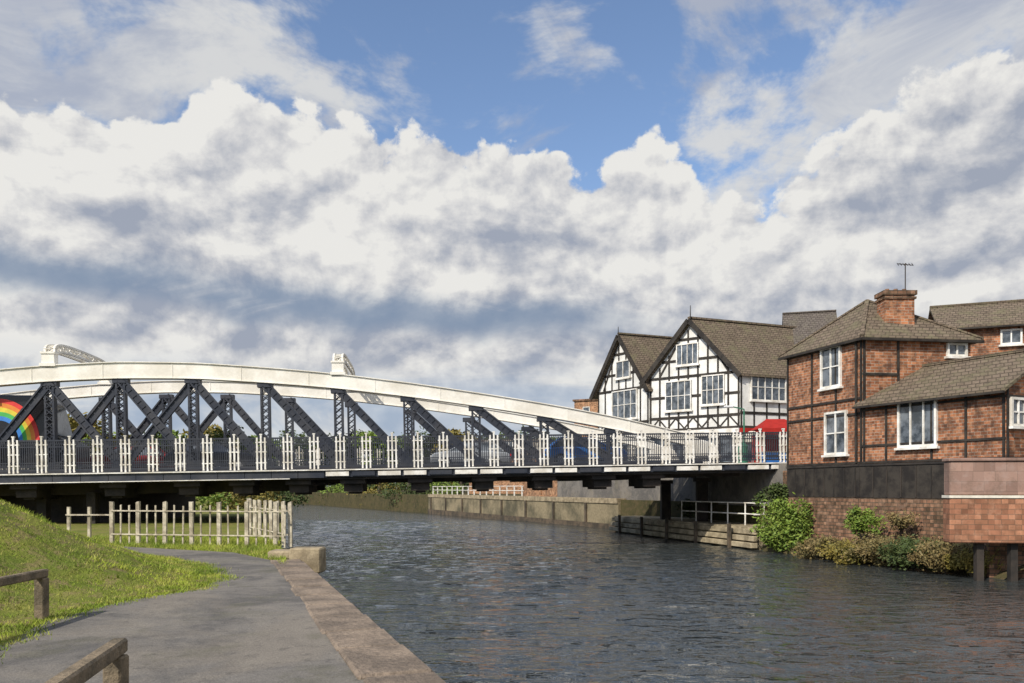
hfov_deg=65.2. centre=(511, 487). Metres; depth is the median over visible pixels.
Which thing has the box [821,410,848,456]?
window
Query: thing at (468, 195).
sky
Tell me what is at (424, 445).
broadleaf tree
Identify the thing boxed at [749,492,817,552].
bush
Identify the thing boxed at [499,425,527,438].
broadleaf tree
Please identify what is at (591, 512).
quay wall
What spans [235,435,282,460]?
broadleaf tree
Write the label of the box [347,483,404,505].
bush
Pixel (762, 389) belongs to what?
window
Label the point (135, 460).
car
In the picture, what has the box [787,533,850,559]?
bush
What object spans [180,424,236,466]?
broadleaf tree
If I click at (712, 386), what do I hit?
window
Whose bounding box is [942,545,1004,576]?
bush
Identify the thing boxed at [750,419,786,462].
market stall
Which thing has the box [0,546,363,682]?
path
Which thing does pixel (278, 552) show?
stone block
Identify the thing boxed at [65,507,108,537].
post fence
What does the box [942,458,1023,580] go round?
sandstone river wall
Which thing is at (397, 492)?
bush
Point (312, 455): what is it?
broadleaf tree
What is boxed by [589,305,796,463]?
timber framed building
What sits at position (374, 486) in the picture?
distant woodland
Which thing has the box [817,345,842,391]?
window
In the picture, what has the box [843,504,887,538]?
bush
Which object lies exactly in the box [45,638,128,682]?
rail
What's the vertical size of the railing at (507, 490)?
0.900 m
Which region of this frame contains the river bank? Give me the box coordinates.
[761,537,1023,578]
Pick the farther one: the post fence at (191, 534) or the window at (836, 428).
the window at (836, 428)
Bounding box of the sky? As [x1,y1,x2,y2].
[0,0,1023,485]
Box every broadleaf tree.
[34,412,121,468]
[77,431,115,468]
[88,432,135,454]
[143,432,173,450]
[154,430,186,446]
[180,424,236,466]
[204,426,259,466]
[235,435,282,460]
[268,430,325,465]
[303,433,329,491]
[321,429,364,463]
[351,430,403,491]
[381,426,428,491]
[409,433,440,491]
[429,427,475,492]
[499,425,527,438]
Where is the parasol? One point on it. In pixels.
(746, 439)
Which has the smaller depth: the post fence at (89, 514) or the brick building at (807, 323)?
the post fence at (89, 514)
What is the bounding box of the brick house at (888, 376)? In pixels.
[778,289,1023,498]
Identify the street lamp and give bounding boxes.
[724,406,744,442]
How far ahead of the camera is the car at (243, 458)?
37.84 m
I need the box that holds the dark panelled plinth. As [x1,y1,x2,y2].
[786,461,943,498]
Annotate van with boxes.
[0,395,90,468]
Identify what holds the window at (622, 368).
in the timber framed building at (695, 374)
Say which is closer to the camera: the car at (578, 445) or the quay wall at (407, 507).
the car at (578, 445)
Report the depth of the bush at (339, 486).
133.38 m
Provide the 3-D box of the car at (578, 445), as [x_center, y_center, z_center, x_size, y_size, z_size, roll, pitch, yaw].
[3.596,-1.807,40.514,4.280,1.470,1.830,0,0,-6]
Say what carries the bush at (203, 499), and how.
on the bank ground at (97, 529)
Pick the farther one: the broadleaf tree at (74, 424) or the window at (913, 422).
the broadleaf tree at (74, 424)
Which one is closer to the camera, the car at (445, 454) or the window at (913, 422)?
the window at (913, 422)
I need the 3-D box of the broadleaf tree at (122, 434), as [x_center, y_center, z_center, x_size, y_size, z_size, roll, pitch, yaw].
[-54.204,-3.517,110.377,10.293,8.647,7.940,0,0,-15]
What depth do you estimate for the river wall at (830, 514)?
30.68 m
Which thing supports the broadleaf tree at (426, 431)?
on the bank ground at (640, 507)
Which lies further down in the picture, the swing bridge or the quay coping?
the quay coping
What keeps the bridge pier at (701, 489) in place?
on the landing stage
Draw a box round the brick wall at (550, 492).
[521,480,556,496]
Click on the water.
(451, 599)
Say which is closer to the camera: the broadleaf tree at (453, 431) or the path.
the path
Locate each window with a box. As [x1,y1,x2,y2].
[612,388,637,419]
[614,359,630,380]
[663,379,692,412]
[674,342,699,367]
[699,374,725,406]
[703,436,715,463]
[719,435,735,462]
[749,376,786,402]
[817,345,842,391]
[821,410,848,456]
[894,400,939,449]
[944,343,970,358]
[998,328,1023,346]
[1009,397,1023,429]
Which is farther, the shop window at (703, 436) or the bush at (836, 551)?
the shop window at (703, 436)
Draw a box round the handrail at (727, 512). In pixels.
[681,500,768,526]
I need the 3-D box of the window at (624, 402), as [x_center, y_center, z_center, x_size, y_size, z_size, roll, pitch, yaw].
[7.833,-5.787,55.970,0.180,2.137,2.771,0,0,-34]
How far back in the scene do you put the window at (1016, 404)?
26.54 m
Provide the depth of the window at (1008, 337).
37.50 m
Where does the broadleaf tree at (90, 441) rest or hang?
on the bank ground at (97, 529)
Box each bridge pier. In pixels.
[660,480,672,518]
[693,478,709,520]
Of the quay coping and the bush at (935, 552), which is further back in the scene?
the bush at (935, 552)
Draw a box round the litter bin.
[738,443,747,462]
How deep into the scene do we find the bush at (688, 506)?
45.73 m
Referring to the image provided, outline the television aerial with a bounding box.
[897,263,913,288]
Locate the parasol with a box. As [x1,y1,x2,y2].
[735,431,754,462]
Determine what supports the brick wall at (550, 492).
on the bank ground at (640, 507)
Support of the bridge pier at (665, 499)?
on the landing stage
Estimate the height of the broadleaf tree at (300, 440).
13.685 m
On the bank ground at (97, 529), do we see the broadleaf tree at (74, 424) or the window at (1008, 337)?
the broadleaf tree at (74, 424)
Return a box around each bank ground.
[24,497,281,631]
[226,488,972,549]
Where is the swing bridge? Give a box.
[0,344,786,499]
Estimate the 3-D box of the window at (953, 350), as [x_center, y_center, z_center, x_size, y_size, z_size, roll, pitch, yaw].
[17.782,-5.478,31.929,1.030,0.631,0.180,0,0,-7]
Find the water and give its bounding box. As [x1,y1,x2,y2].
[281,504,1023,682]
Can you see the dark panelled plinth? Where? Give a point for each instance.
(924, 480)
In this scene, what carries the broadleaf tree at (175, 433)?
on the bank ground at (640, 507)
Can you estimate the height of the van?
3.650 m
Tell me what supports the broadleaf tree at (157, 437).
on the bank ground at (97, 529)
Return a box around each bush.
[195,492,236,510]
[198,491,281,508]
[241,491,311,508]
[317,484,368,504]
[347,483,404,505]
[373,482,439,508]
[425,482,463,493]
[676,498,694,517]
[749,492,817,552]
[752,482,788,507]
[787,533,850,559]
[815,536,880,564]
[840,531,926,566]
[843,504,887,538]
[876,534,954,570]
[883,509,920,533]
[902,534,972,573]
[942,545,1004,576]
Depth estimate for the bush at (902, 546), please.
27.18 m
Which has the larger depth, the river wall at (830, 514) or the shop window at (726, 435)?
the shop window at (726, 435)
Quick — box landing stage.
[609,515,765,549]
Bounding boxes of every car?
[82,446,173,468]
[164,441,254,466]
[430,442,510,462]
[545,437,627,461]
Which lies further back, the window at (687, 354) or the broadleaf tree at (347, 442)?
the broadleaf tree at (347, 442)
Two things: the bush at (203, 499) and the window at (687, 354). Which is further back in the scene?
the bush at (203, 499)
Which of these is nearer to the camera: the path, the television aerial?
the path
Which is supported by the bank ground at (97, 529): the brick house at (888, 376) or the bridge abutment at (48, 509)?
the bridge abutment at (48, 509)
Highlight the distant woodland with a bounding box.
[319,482,468,490]
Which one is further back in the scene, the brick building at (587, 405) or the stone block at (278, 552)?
the brick building at (587, 405)
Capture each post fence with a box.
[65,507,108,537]
[109,501,285,547]
[247,498,292,546]
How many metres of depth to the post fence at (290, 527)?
24.43 m
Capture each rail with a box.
[0,569,48,618]
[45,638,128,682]
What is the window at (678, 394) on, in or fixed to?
in the timber framed building at (695, 374)
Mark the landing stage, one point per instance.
(729, 534)
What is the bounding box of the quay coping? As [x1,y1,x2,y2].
[270,559,445,682]
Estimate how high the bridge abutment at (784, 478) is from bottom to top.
4.100 m
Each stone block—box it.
[268,549,288,558]
[289,547,325,572]
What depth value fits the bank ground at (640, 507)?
52.06 m
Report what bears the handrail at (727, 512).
on the landing stage
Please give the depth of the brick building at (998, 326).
38.21 m
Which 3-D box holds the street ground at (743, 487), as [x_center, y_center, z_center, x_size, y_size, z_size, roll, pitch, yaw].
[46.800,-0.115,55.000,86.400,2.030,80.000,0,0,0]
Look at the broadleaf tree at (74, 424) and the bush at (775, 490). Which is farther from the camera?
the broadleaf tree at (74, 424)
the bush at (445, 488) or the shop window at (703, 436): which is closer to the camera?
the shop window at (703, 436)
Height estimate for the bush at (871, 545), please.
1.403 m
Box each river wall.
[783,497,946,547]
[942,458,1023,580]
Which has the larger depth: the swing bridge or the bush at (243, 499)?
the bush at (243, 499)
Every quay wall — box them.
[300,498,427,512]
[428,494,625,528]
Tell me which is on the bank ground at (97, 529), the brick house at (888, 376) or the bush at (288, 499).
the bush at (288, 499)
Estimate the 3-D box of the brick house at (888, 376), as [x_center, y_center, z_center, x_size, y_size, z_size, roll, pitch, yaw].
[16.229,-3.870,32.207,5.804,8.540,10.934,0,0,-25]
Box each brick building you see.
[573,399,597,436]
[782,310,836,344]
[928,299,1023,356]
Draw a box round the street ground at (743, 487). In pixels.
[557,464,786,506]
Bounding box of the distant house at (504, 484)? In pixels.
[469,439,546,493]
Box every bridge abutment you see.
[0,492,194,523]
[760,471,786,524]
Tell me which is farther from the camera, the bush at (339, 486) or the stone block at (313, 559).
the bush at (339, 486)
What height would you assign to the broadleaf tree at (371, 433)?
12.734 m
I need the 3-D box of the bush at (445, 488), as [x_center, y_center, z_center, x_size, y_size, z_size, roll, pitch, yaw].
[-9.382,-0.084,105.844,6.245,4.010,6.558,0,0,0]
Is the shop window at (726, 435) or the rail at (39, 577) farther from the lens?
the shop window at (726, 435)
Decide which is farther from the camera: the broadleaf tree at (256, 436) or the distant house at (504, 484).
the broadleaf tree at (256, 436)
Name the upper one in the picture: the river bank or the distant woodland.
the distant woodland
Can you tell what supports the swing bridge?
on the bridge abutment at (48, 509)
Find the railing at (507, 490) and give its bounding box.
[432,486,523,495]
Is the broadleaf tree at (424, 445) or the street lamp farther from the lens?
the broadleaf tree at (424, 445)

